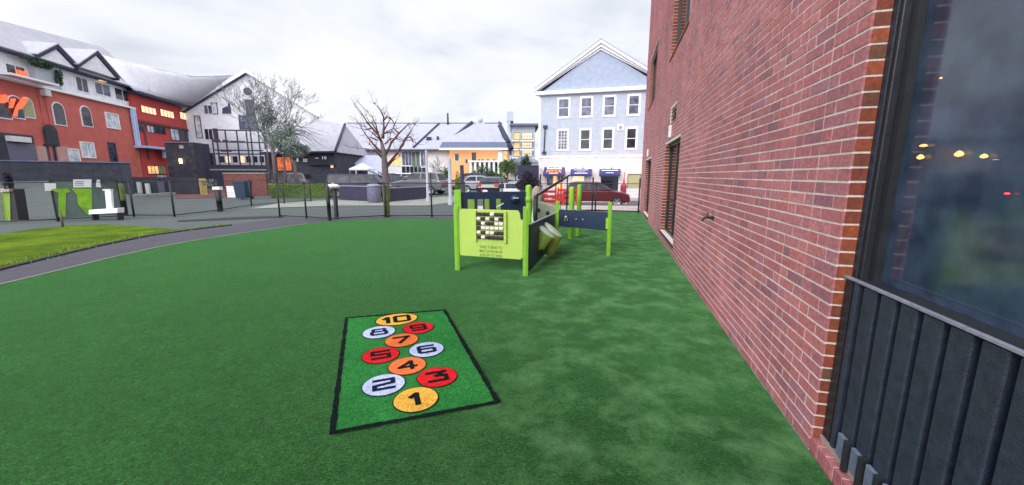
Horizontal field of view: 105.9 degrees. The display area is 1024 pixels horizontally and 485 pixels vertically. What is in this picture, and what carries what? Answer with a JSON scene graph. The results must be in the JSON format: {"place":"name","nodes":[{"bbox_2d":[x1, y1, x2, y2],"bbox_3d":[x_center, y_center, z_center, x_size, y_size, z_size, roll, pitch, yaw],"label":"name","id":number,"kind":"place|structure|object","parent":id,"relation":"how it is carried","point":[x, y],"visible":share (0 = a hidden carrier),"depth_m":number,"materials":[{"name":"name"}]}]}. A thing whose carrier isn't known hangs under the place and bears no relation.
{"place":"outdoors","nodes":[
{"label":"outdoors","id":0,"kind":"place"},
{"bbox_2d":[0,223,229,266],"bbox_3d":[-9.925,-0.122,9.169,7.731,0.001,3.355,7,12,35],"label":"lawn","id":1,"kind":"structure","parent":0,"point":[17,245],"depth_m":9.15,"materials":[{"name":"green plant"}]},
{"bbox_2d":[176,190,226,197],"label":"brown paving","id":2,"kind":"structure","parent":0,"point":[211,193],"depth_m":28.14,"materials":[{"name":"brick"}]},
{"bbox_2d":[163,142,207,190],"bbox_3d":[-27.645,-6.328,32.776,2.472,4.160,1.150,0,10,0],"label":"stone annex","id":3,"kind":"object","parent":2,"relation":"on","point":[184,159],"visible":0.66,"depth_m":32.34,"materials":[{"name":"stone"}]},
{"bbox_2d":[0,0,650,160],"label":"sky","id":4,"kind":"structure","parent":0,"point":[426,60],"materials":[{"name":"white"}]},
{"bbox_2d":[0,181,672,257],"bbox_3d":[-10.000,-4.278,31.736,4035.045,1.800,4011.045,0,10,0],"label":"ground","id":5,"kind":"structure","parent":0,"point":[168,222],"depth_m":15.89,"materials":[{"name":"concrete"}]},
{"bbox_2d":[2,171,13,188],"bbox_3d":[-24.470,-3.011,18.773,0.393,0.917,0.418,2,10,14],"label":"bush","id":6,"kind":"object","parent":5,"relation":"on","point":[8,177],"visible":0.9,"depth_m":18.73,"materials":[{"name":"black plant"}]},
{"bbox_2d":[0,188,28,220],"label":"activity board","id":7,"kind":"object","parent":5,"relation":"on","point":[19,200],"visible":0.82,"depth_m":12.47,"materials":[{"name":"green plastic"}]},
{"bbox_2d":[0,160,134,194],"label":"retaining wall","id":8,"kind":"structure","parent":5,"relation":"on","point":[26,170],"depth_m":23.08,"materials":[{"name":"concrete"}]},
{"bbox_2d":[0,21,149,176],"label":"stucco building","id":9,"kind":"structure","parent":5,"relation":"on","point":[63,98],"depth_m":29.36,"materials":[{"name":"paint"}]},
{"bbox_2d":[0,102,12,119],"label":"arched window","id":10,"kind":"structure","parent":9,"relation":"in","point":[5,113],"depth_m":25.07,"materials":[{"name":"grey glass"}]},
{"bbox_2d":[3,62,28,82],"bbox_3d":[-33.622,-11.502,26.216,0.080,1.060,1.443,-2,10,-13],"label":"window","id":11,"kind":"structure","parent":9,"relation":"in","point":[8,67],"depth_m":26.00,"materials":[{"name":"white glass"}]},
{"bbox_2d":[7,95,25,119],"bbox_3d":[-33.059,-9.028,25.759,0.080,1.510,1.010,-2,10,-13],"label":"arched window","id":12,"kind":"structure","parent":9,"relation":"in","point":[21,113],"depth_m":25.78,"materials":[{"name":"orange glass"}]},
{"bbox_2d":[6,142,37,160],"bbox_3d":[-32.990,-5.202,26.213,0.025,2.985,1.885,-2,10,-13],"label":"garage door","id":13,"kind":"structure","parent":9,"relation":"in","point":[16,151],"depth_m":25.98,"materials":[{"name":"grey metal"}]},
{"bbox_2d":[23,97,35,118],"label":"arched window","id":14,"kind":"structure","parent":9,"relation":"in","point":[29,111],"depth_m":26.62,"materials":[{"name":"beige glass"}]},
{"bbox_2d":[43,144,57,160],"bbox_3d":[-33.479,-6.418,28.058,0.080,1.350,0.846,-2,10,-13],"label":"door","id":15,"kind":"structure","parent":9,"relation":"in","point":[44,145],"depth_m":28.22,"materials":[{"name":"stone"}]},
{"bbox_2d":[51,102,67,126],"bbox_3d":[-33.766,-9.590,28.823,0.080,1.704,1.031,-2,10,-13],"label":"arched window","id":16,"kind":"structure","parent":9,"relation":"in","point":[58,112],"depth_m":28.76,"materials":[{"name":"grey glass"}]},
{"bbox_2d":[67,148,80,160],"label":"window","id":17,"kind":"structure","parent":9,"relation":"in","point":[74,154],"depth_m":29.97,"materials":[{"name":"grey glass"}]},
{"bbox_2d":[74,75,89,93],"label":"window","id":18,"kind":"structure","parent":9,"relation":"in","point":[81,83],"depth_m":31.27,"materials":[{"name":"grey glass"}]},
{"bbox_2d":[79,106,93,127],"bbox_3d":[-34.325,-10.175,31.174,0.080,1.652,1.045,-2,10,-13],"label":"arched window","id":19,"kind":"structure","parent":9,"relation":"in","point":[85,113],"depth_m":31.12,"materials":[{"name":"grey glass"}]},
{"bbox_2d":[79,141,96,157],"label":"window","id":20,"kind":"structure","parent":9,"relation":"in","point":[87,149],"depth_m":31.18,"materials":[{"name":"grey glass"}]},
{"bbox_2d":[93,81,111,97],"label":"window","id":21,"kind":"structure","parent":9,"relation":"in","point":[102,89],"depth_m":33.31,"materials":[{"name":"grey glass"}]},
{"bbox_2d":[104,112,120,129],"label":"window","id":22,"kind":"structure","parent":9,"relation":"in","point":[112,120],"depth_m":33.81,"materials":[{"name":"grey glass"}]},
{"bbox_2d":[107,142,118,161],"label":"window","id":23,"kind":"structure","parent":9,"relation":"in","point":[112,149],"depth_m":33.72,"materials":[{"name":"glass"}]},
{"bbox_2d":[113,86,128,102],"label":"window","id":24,"kind":"structure","parent":9,"relation":"in","point":[120,94],"depth_m":35.32,"materials":[{"name":"grey glass"}]},
{"bbox_2d":[48,180,121,221],"bbox_3d":[-14.088,-1.419,12.855,0.040,1.300,1.565,5,11,29],"label":"screen","id":25,"kind":"object","parent":5,"relation":"on","point":[73,208],"visible":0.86,"depth_m":12.72,"materials":[{"name":"black paint"}]},
{"bbox_2d":[52,188,70,216],"bbox_3d":[-14.317,-1.270,12.338,0.007,0.902,0.417,5,11,29],"label":"banner","id":26,"kind":"object","parent":25,"relation":"hanging from","point":[62,192],"visible":1,"depth_m":12.32,"materials":[{"name":"green fabric"}]},
{"bbox_2d":[72,188,91,215],"bbox_3d":[-14.105,-1.298,12.757,0.007,0.984,0.450,5,11,29],"label":"banner","id":27,"kind":"object","parent":25,"relation":"hanging from","point":[84,198],"visible":0.9,"depth_m":12.76,"materials":[{"name":"green fabric"}]},
{"bbox_2d":[73,179,90,186],"bbox_3d":[-14.097,-1.938,12.689,0.009,0.266,0.447,6,11,29],"label":"notice","id":28,"kind":"object","parent":25,"relation":"attached to","point":[81,182],"visible":1,"depth_m":12.68,"materials":[{"name":"paper"}]},
{"bbox_2d":[89,189,123,219],"bbox_3d":[-13.370,-1.246,12.718,0.971,1.006,0.240,0,10,0],"label":"white stand","id":29,"kind":"object","parent":5,"relation":"on","point":[95,213],"visible":1,"depth_m":12.65,"materials":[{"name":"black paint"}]},
{"bbox_2d":[118,183,128,214],"bbox_3d":[-14.386,-1.597,14.287,0.190,1.160,0.194,0,10,0],"label":"padded post","id":30,"kind":"object","parent":5,"relation":"on","point":[123,197],"visible":0.73,"depth_m":14.24,"materials":[{"name":"green paint"}]},
{"bbox_2d":[134,192,175,196],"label":"stone kerb","id":31,"kind":"structure","parent":5,"relation":"on","point":[157,194],"depth_m":26.57,"materials":[{"name":"stone"}]},
{"bbox_2d":[0,179,311,221],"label":"fence","id":32,"kind":"object","parent":5,"relation":"on","point":[132,203],"visible":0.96,"depth_m":13.72,"materials":[{"name":"black metal"}]},
{"bbox_2d":[126,90,191,176],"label":"red wing","id":33,"kind":"structure","parent":5,"relation":"on","point":[160,120],"depth_m":39.34,"materials":[{"name":"red paint"}]},
{"bbox_2d":[140,105,156,115],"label":"strip window","id":34,"kind":"structure","parent":33,"relation":"in","point":[145,109],"depth_m":38.43,"materials":[{"name":"glass"}]},
{"bbox_2d":[146,165,159,173],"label":"window","id":35,"kind":"structure","parent":33,"relation":"in","point":[151,169],"depth_m":38.69,"materials":[{"name":"glass"}]},
{"bbox_2d":[159,108,174,118],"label":"strip window","id":36,"kind":"structure","parent":33,"relation":"in","point":[165,113],"depth_m":41.17,"materials":[{"name":"glass"}]},
{"bbox_2d":[169,128,179,140],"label":"window","id":37,"kind":"structure","parent":33,"relation":"in","point":[174,133],"depth_m":42.35,"materials":[{"name":"glass"}]},
{"bbox_2d":[132,177,199,193],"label":"dark wall","id":38,"kind":"structure","parent":5,"relation":"on","point":[179,189],"depth_m":30.17,"materials":[{"name":"brick"}]},
{"bbox_2d":[103,55,322,187],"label":"gabled building","id":39,"kind":"structure","parent":5,"relation":"on","point":[229,145],"depth_m":44.91,"materials":[{"name":"white paint"}]},
{"bbox_2d":[193,115,202,137],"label":"window","id":40,"kind":"structure","parent":39,"relation":"in","point":[197,120],"depth_m":44.84,"materials":[{"name":"glass"}]},
{"bbox_2d":[202,144,211,187],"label":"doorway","id":41,"kind":"structure","parent":39,"relation":"in","point":[205,147],"depth_m":45.10,"materials":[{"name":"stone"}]},
{"bbox_2d":[238,115,256,129],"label":"window","id":42,"kind":"structure","parent":39,"relation":"in","point":[243,124],"depth_m":45.82,"materials":[{"name":"glass"}]},
{"bbox_2d":[215,190,222,211],"bbox_3d":[-11.919,-1.700,15.733,0.211,0.870,0.216,0,10,0],"label":"padded post","id":43,"kind":"object","parent":5,"relation":"on","point":[218,197],"visible":1,"depth_m":15.67,"materials":[{"name":"black paint"}]},
{"bbox_2d":[0,217,453,282],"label":"footpath","id":44,"kind":"structure","parent":5,"relation":"on","point":[67,260],"depth_m":8.37,"materials":[{"name":"grey asphalt"}]},
{"bbox_2d":[0,224,231,270],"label":"lawn kerb","id":45,"kind":"structure","parent":44,"relation":"on","point":[44,258],"depth_m":7.75,"materials":[{"name":"grey concrete"}]},
{"bbox_2d":[325,185,331,220],"bbox_3d":[-5.916,-1.269,12.455,0.116,1.140,0.119,0,10,0],"label":"padded post","id":46,"kind":"object","parent":44,"relation":"on","point":[328,201],"visible":1,"depth_m":12.41,"materials":[{"name":"black paint"}]},
{"bbox_2d":[328,184,339,218],"bbox_3d":[-6.028,-1.411,13.097,0.473,1.200,0.480,0,10,0],"label":"bollard lamp","id":47,"kind":"object","parent":44,"relation":"on","point":[334,189],"visible":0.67,"depth_m":13.03,"materials":[{"name":"black metal"}]},
{"bbox_2d":[178,215,283,220],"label":"pavement kerb","id":48,"kind":"structure","parent":5,"relation":"on","point":[225,218],"depth_m":13.16,"materials":[{"name":"grey concrete"}]},
{"bbox_2d":[232,181,253,198],"bbox_3d":[-16.548,-3.226,23.799,0.780,1.117,0.800,0,10,0],"label":"refuse bin","id":49,"kind":"object","parent":5,"relation":"on","point":[246,190],"visible":0.73,"depth_m":23.51,"materials":[{"name":"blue plastic"}]},
{"bbox_2d":[222,173,269,195],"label":"brown wall","id":50,"kind":"structure","parent":5,"relation":"on","point":[258,178],"depth_m":27.65,"materials":[{"name":"brick"}]},
{"bbox_2d":[250,96,276,182],"bbox_3d":[-20.388,-8.109,32.082,1.970,8.008,2.105,-9,13,-42],"label":"tree","id":51,"kind":"object","parent":5,"relation":"on","point":[267,121],"visible":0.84,"depth_m":31.55,"materials":[{"name":"green plant"}]},
{"bbox_2d":[207,71,325,183],"bbox_3d":[-20.156,-9.039,31.764,7.616,9.856,5.878,0,10,0],"label":"bare tree","id":52,"kind":"object","parent":5,"relation":"on","point":[273,153],"visible":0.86,"depth_m":31.20,"materials":[{"name":"grey plant"}]},
{"bbox_2d":[258,123,297,182],"bbox_3d":[-17.503,-6.307,29.306,2.820,5.407,2.492,-9,13,-43],"label":"evergreen tree","id":53,"kind":"object","parent":5,"relation":"on","point":[278,139],"visible":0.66,"depth_m":28.92,"materials":[{"name":"green plant"}]},
{"bbox_2d":[271,173,313,184],"bbox_3d":[-20.973,-5.734,36.559,4.570,1.705,2.040,1,10,5],"label":"parked car","id":54,"kind":"object","parent":5,"relation":"on","point":[299,175],"visible":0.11,"depth_m":35.68,"materials":[{"name":"grey paint"}]},
{"bbox_2d":[280,135,311,182],"bbox_3d":[-15.783,-5.677,28.525,1.832,4.434,2.223,0,10,0],"label":"evergreen tree","id":55,"kind":"object","parent":5,"relation":"on","point":[293,149],"visible":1,"depth_m":27.98,"materials":[{"name":"green plant"}]},
{"bbox_2d":[268,183,332,197],"bbox_3d":[-13.835,-3.435,25.418,4.079,0.976,0.946,0,10,0],"label":"hedge","id":56,"kind":"object","parent":5,"relation":"on","point":[315,189],"visible":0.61,"depth_m":25.07,"materials":[{"name":"green plant"}]},
{"bbox_2d":[289,120,330,182],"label":"leaning branches","id":57,"kind":"object","parent":5,"relation":"on","point":[303,132],"visible":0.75,"depth_m":32.92,"materials":[{"name":"grey plant"}]},
{"bbox_2d":[259,118,367,184],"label":"dark shop","id":58,"kind":"structure","parent":5,"relation":"on","point":[320,164],"depth_m":36.54,"materials":[{"name":"stone"}]},
{"bbox_2d":[276,157,291,170],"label":"lit window","id":59,"kind":"structure","parent":58,"relation":"in","point":[279,160],"depth_m":36.25,"materials":[{"name":"glass"}]},
{"bbox_2d":[326,174,391,196],"bbox_3d":[-10.489,-3.955,26.716,4.037,1.564,2.040,0,10,-2],"label":"shelter","id":60,"kind":"object","parent":5,"relation":"on","point":[352,178],"visible":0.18,"depth_m":25.93,"materials":[{"name":"paint"}]},
{"bbox_2d":[349,163,374,173],"bbox_3d":[-14.475,-6.366,37.463,1.800,2.631,1.800,0,10,0],"label":"market tent","id":61,"kind":"object","parent":5,"relation":"on","point":[362,166],"visible":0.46,"depth_m":36.59,"materials":[{"name":"fabric"}]},
{"bbox_2d":[344,153,381,176],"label":"glass canopy","id":62,"kind":"object","parent":5,"relation":"on","point":[374,161],"visible":0.38,"depth_m":41.41,"materials":[{"name":"white glass"}]},
{"bbox_2d":[382,185,389,216],"bbox_3d":[-4.447,-1.474,13.671,0.211,1.130,0.216,0,10,0],"label":"trunk","id":63,"kind":"object","parent":5,"relation":"on","point":[387,199],"visible":0.79,"depth_m":13.60,"materials":[{"name":"green wood"}]},
{"bbox_2d":[275,173,540,218],"bbox_3d":[-3.470,-1.664,13.579,9.406,1.535,1.182,-1,10,-8],"label":"fence","id":64,"kind":"object","parent":5,"relation":"on","point":[383,189],"visible":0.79,"depth_m":13.41,"materials":[{"name":"black metal"}]},
{"bbox_2d":[0,211,832,484],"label":"artificial turf","id":65,"kind":"structure","parent":5,"relation":"on","point":[212,361],"depth_m":2.92,"materials":[{"name":"green carpet"}]},
{"bbox_2d":[0,223,306,284],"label":"turf edging","id":66,"kind":"object","parent":65,"relation":"on","point":[124,254],"visible":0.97,"depth_m":6.87,"materials":[{"name":"concrete"}]},
{"bbox_2d":[329,309,500,434],"bbox_3d":[-0.892,0.897,3.227,1.022,0.009,1.988,-4,10,-20],"label":"number mat","id":67,"kind":"object","parent":65,"relation":"on","point":[395,367],"visible":1,"depth_m":2.85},
{"bbox_2d":[453,175,611,275],"bbox_3d":[0.343,-0.560,7.419,2.869,1.467,3.906,0,10,0],"label":"play structure","id":68,"kind":"object","parent":65,"relation":"on","point":[526,224],"visible":1,"depth_m":6.21,"materials":[{"name":"green plastic"}]},
{"bbox_2d":[390,172,447,194],"bbox_3d":[-7.204,-4.622,30.155,4.570,1.705,2.040,3,10,15],"label":"parked car","id":69,"kind":"object","parent":5,"relation":"on","point":[420,177],"visible":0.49,"depth_m":29.26,"materials":[{"name":"grey paint"}]},
{"bbox_2d":[346,113,511,179],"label":"long building","id":70,"kind":"structure","parent":5,"relation":"on","point":[433,136],"depth_m":49.39,"materials":[{"name":"white"}]},
{"bbox_2d":[401,151,411,165],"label":"window","id":71,"kind":"structure","parent":70,"relation":"in","point":[406,159],"depth_m":48.87,"materials":[{"name":"grey glass"}]},
{"bbox_2d":[401,166,425,172],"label":"window","id":72,"kind":"structure","parent":70,"relation":"in","point":[404,169],"depth_m":49.11,"materials":[{"name":"glass"}]},
{"bbox_2d":[411,151,420,166],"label":"window","id":73,"kind":"structure","parent":70,"relation":"in","point":[415,158],"depth_m":48.89,"materials":[{"name":"green glass"}]},
{"bbox_2d":[448,159,452,204],"bbox_3d":[-3.031,-2.946,18.919,0.270,2.235,0.270,0,10,0],"label":"lamp post","id":74,"kind":"object","parent":5,"relation":"on","point":[450,200],"visible":0.94,"depth_m":18.87,"materials":[{"name":"white metal"}]},
{"bbox_2d":[452,176,486,191],"bbox_3d":[-2.704,-4.922,32.641,4.570,1.445,2.040,-4,10,-20],"label":"parked car","id":75,"kind":"object","parent":5,"relation":"on","point":[472,179],"visible":0.18,"depth_m":31.56,"materials":[{"name":"silver metal"}]},
{"bbox_2d":[439,118,513,179],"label":"lit pavilion","id":76,"kind":"structure","parent":5,"relation":"on","point":[480,142],"depth_m":44.73,"materials":[{"name":"stone"}]},
{"bbox_2d":[476,177,508,191],"bbox_3d":[-1.413,-4.491,30.689,2.040,1.445,4.570,2,10,10],"label":"parked car","id":77,"kind":"object","parent":5,"relation":"on","point":[491,184],"visible":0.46,"depth_m":28.72,"materials":[{"name":"silver paint"}]},
{"bbox_2d":[481,182,523,191],"bbox_3d":[-0.200,-3.892,29.774,4.570,1.445,2.040,-2,10,-12],"label":"parked car","id":78,"kind":"object","parent":5,"relation":"on","point":[506,185],"visible":0.05,"depth_m":28.89,"materials":[{"name":"white paint"}]},
{"bbox_2d":[496,159,516,182],"bbox_3d":[-0.449,-5.547,33.494,1.816,3.377,1.728,0,10,0],"label":"tree","id":79,"kind":"object","parent":5,"relation":"on","point":[506,166],"visible":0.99,"depth_m":33.19,"materials":[{"name":"green plant"}]},
{"bbox_2d":[507,111,538,159],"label":"apartment block","id":80,"kind":"structure","parent":5,"relation":"on","point":[521,136],"depth_m":82.23,"materials":[{"name":"white paint"}]},
{"bbox_2d":[510,155,537,179],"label":"white house","id":81,"kind":"structure","parent":5,"relation":"on","point":[532,160],"depth_m":58.37,"materials":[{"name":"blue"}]},
{"bbox_2d":[518,165,538,178],"bbox_3d":[0.862,-3.104,20.572,1.120,1.980,0.060,0,10,0],"label":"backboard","id":82,"kind":"object","parent":5,"relation":"on","point":[534,169],"visible":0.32,"depth_m":20.41,"materials":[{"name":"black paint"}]},
{"bbox_2d":[515,170,542,190],"bbox_3d":[0.877,-2.793,19.782,1.453,1.791,1.256,0,10,0],"label":"purple tree","id":83,"kind":"object","parent":5,"relation":"on","point":[528,177],"visible":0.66,"depth_m":19.50,"materials":[{"name":"grey plant"}]},
{"bbox_2d":[543,189,556,202],"bbox_3d":[2.102,-2.429,21.501,0.742,1.120,0.080,0,10,0],"label":"red barrier","id":84,"kind":"object","parent":5,"relation":"on","point":[551,196],"visible":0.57,"depth_m":21.46,"materials":[{"name":"paint"}]},
{"bbox_2d":[557,187,576,204],"bbox_3d":[3.023,-2.459,21.192,1.073,1.120,0.080,0,10,0],"label":"red barrier","id":85,"kind":"object","parent":5,"relation":"on","point":[560,195],"visible":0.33,"depth_m":21.15,"materials":[{"name":"paint"}]},
{"bbox_2d":[540,174,640,212],"bbox_3d":[3.021,-1.940,15.308,3.931,1.488,0.826,0,10,0],"label":"fence","id":86,"kind":"object","parent":5,"relation":"on","point":[592,188],"visible":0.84,"depth_m":15.47,"materials":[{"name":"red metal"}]},
{"bbox_2d":[534,38,647,200],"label":"clapboard building","id":87,"kind":"structure","parent":5,"relation":"on","point":[592,99],"depth_m":32.69,"materials":[{"name":"grey"}]},
{"bbox_2d":[556,129,568,150],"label":"window","id":88,"kind":"structure","parent":87,"relation":"in","point":[562,139],"depth_m":33.62,"materials":[{"name":"white glass"}]},
{"bbox_2d":[557,97,570,118],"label":"window","id":89,"kind":"structure","parent":87,"relation":"in","point":[563,103],"depth_m":33.16,"materials":[{"name":"white glass"}]},
{"bbox_2d":[579,128,591,150],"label":"window","id":90,"kind":"structure","parent":87,"relation":"in","point":[585,134],"depth_m":33.14,"materials":[{"name":"white glass"}]},
{"bbox_2d":[579,96,593,117],"bbox_3d":[6.288,-11.460,32.693,1.118,1.740,0.070,3,10,14],"label":"window","id":91,"kind":"structure","parent":87,"relation":"in","point":[586,102],"depth_m":32.68,"materials":[{"name":"white glass"}]},
{"bbox_2d":[601,127,614,149],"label":"window","id":92,"kind":"structure","parent":87,"relation":"in","point":[607,143],"depth_m":32.66,"materials":[{"name":"white glass"}]},
{"bbox_2d":[602,95,616,116],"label":"window","id":93,"kind":"structure","parent":87,"relation":"in","point":[609,101],"depth_m":32.21,"materials":[{"name":"white glass"}]},
{"bbox_2d":[600,176,618,190],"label":"shop window","id":94,"kind":"structure","parent":87,"relation":"in","point":[603,179],"depth_m":33.21,"materials":[{"name":"black glass"}]},
{"bbox_2d":[624,127,637,149],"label":"window","id":95,"kind":"structure","parent":87,"relation":"in","point":[631,133],"depth_m":32.20,"materials":[{"name":"white glass"}]},
{"bbox_2d":[627,93,640,115],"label":"window","id":96,"kind":"structure","parent":87,"relation":"in","point":[633,100],"depth_m":31.72,"materials":[{"name":"white glass"}]},
{"bbox_2d":[627,174,640,187],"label":"shop window","id":97,"kind":"structure","parent":87,"relation":"in","point":[632,178],"depth_m":32.73,"materials":[{"name":"yellow glass"}]},
{"bbox_2d":[563,181,630,204],"bbox_3d":[5.867,-3.417,27.013,4.570,1.705,2.040,2,10,11],"label":"parked car","id":98,"kind":"object","parent":5,"relation":"on","point":[610,195],"visible":0.6,"depth_m":26.14,"materials":[{"name":"red paint"}]},
{"bbox_2d":[639,0,1023,484],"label":"brick building","id":99,"kind":"structure","parent":5,"relation":"on","point":[849,264],"depth_m":1.80,"materials":[{"name":"red brick"}]},
{"bbox_2d":[642,160,650,218],"bbox_3d":[4.643,-1.854,13.136,0.160,1.900,2.240,3,10,14],"label":"window","id":100,"kind":"structure","parent":99,"relation":"in","point":[649,168],"depth_m":13.98,"materials":[{"name":"brown metal"}]},
{"bbox_2d":[648,51,657,109],"bbox_3d":[4.681,-5.401,12.667,0.160,1.690,2.540,3,10,14],"label":"window","id":101,"kind":"structure","parent":99,"relation":"in","point":[655,61],"depth_m":13.42,"materials":[{"name":"black glass"}]},
{"bbox_2d":[659,140,679,247],"bbox_3d":[3.236,-1.044,7.827,0.160,1.960,2.140,3,10,14],"label":"window","id":102,"kind":"structure","parent":99,"relation":"in","point":[675,147],"depth_m":8.23,"materials":[{"name":"brown metal"}]},
{"bbox_2d":[669,0,690,61],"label":"window","id":103,"kind":"structure","parent":99,"relation":"in","point":[684,5],"depth_m":7.80,"materials":[{"name":"brown metal"}]},
{"bbox_2d":[852,0,928,281],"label":"window frame","id":104,"kind":"structure","parent":99,"relation":"in","point":[908,17],"depth_m":1.72,"materials":[{"name":"brown metal"}]},
{"bbox_2d":[881,0,1023,338],"label":"window pane","id":105,"kind":"structure","parent":99,"relation":"in","point":[956,240],"depth_m":1.38,"materials":[{"name":"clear glass"}]},
{"bbox_2d":[249,196,453,208],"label":"pavement","id":106,"kind":"structure","parent":0,"point":[438,200],"depth_m":20.16,"materials":[{"name":"concrete"}]},
{"bbox_2d":[339,185,366,200],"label":"wall","id":107,"kind":"structure","parent":106,"relation":"on","point":[345,191],"depth_m":22.82,"materials":[{"name":"concrete"}]},
{"bbox_2d":[366,184,381,202],"bbox_3d":[-7.455,-2.669,20.903,0.760,1.010,0.760,0,10,0],"label":"litter bin","id":108,"kind":"object","parent":106,"relation":"on","point":[375,193],"visible":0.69,"depth_m":20.62,"materials":[{"name":"metal"}]},
{"bbox_2d":[345,90,426,201],"bbox_3d":[-6.759,-5.205,21.052,4.498,5.975,3.173,-2,10,-10],"label":"pruned tree","id":109,"kind":"object","parent":106,"relation":"on","point":[385,165],"visible":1,"depth_m":20.86,"materials":[{"name":"brown plant"}]},
{"bbox_2d":[390,186,426,200],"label":"wall","id":110,"kind":"structure","parent":106,"relation":"on","point":[409,194],"depth_m":22.93,"materials":[{"name":"concrete"}]},
{"bbox_2d":[425,150,429,201],"bbox_3d":[-4.636,-3.610,21.100,0.210,2.797,0.210,0,10,0],"label":"lamp post","id":111,"kind":"object","parent":106,"relation":"on","point":[427,185],"visible":0.86,"depth_m":21.06,"materials":[{"name":"white metal"}]},
{"bbox_2d":[479,205,639,210],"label":"street pavement","id":112,"kind":"structure","parent":0,"point":[606,208],"depth_m":17.65,"materials":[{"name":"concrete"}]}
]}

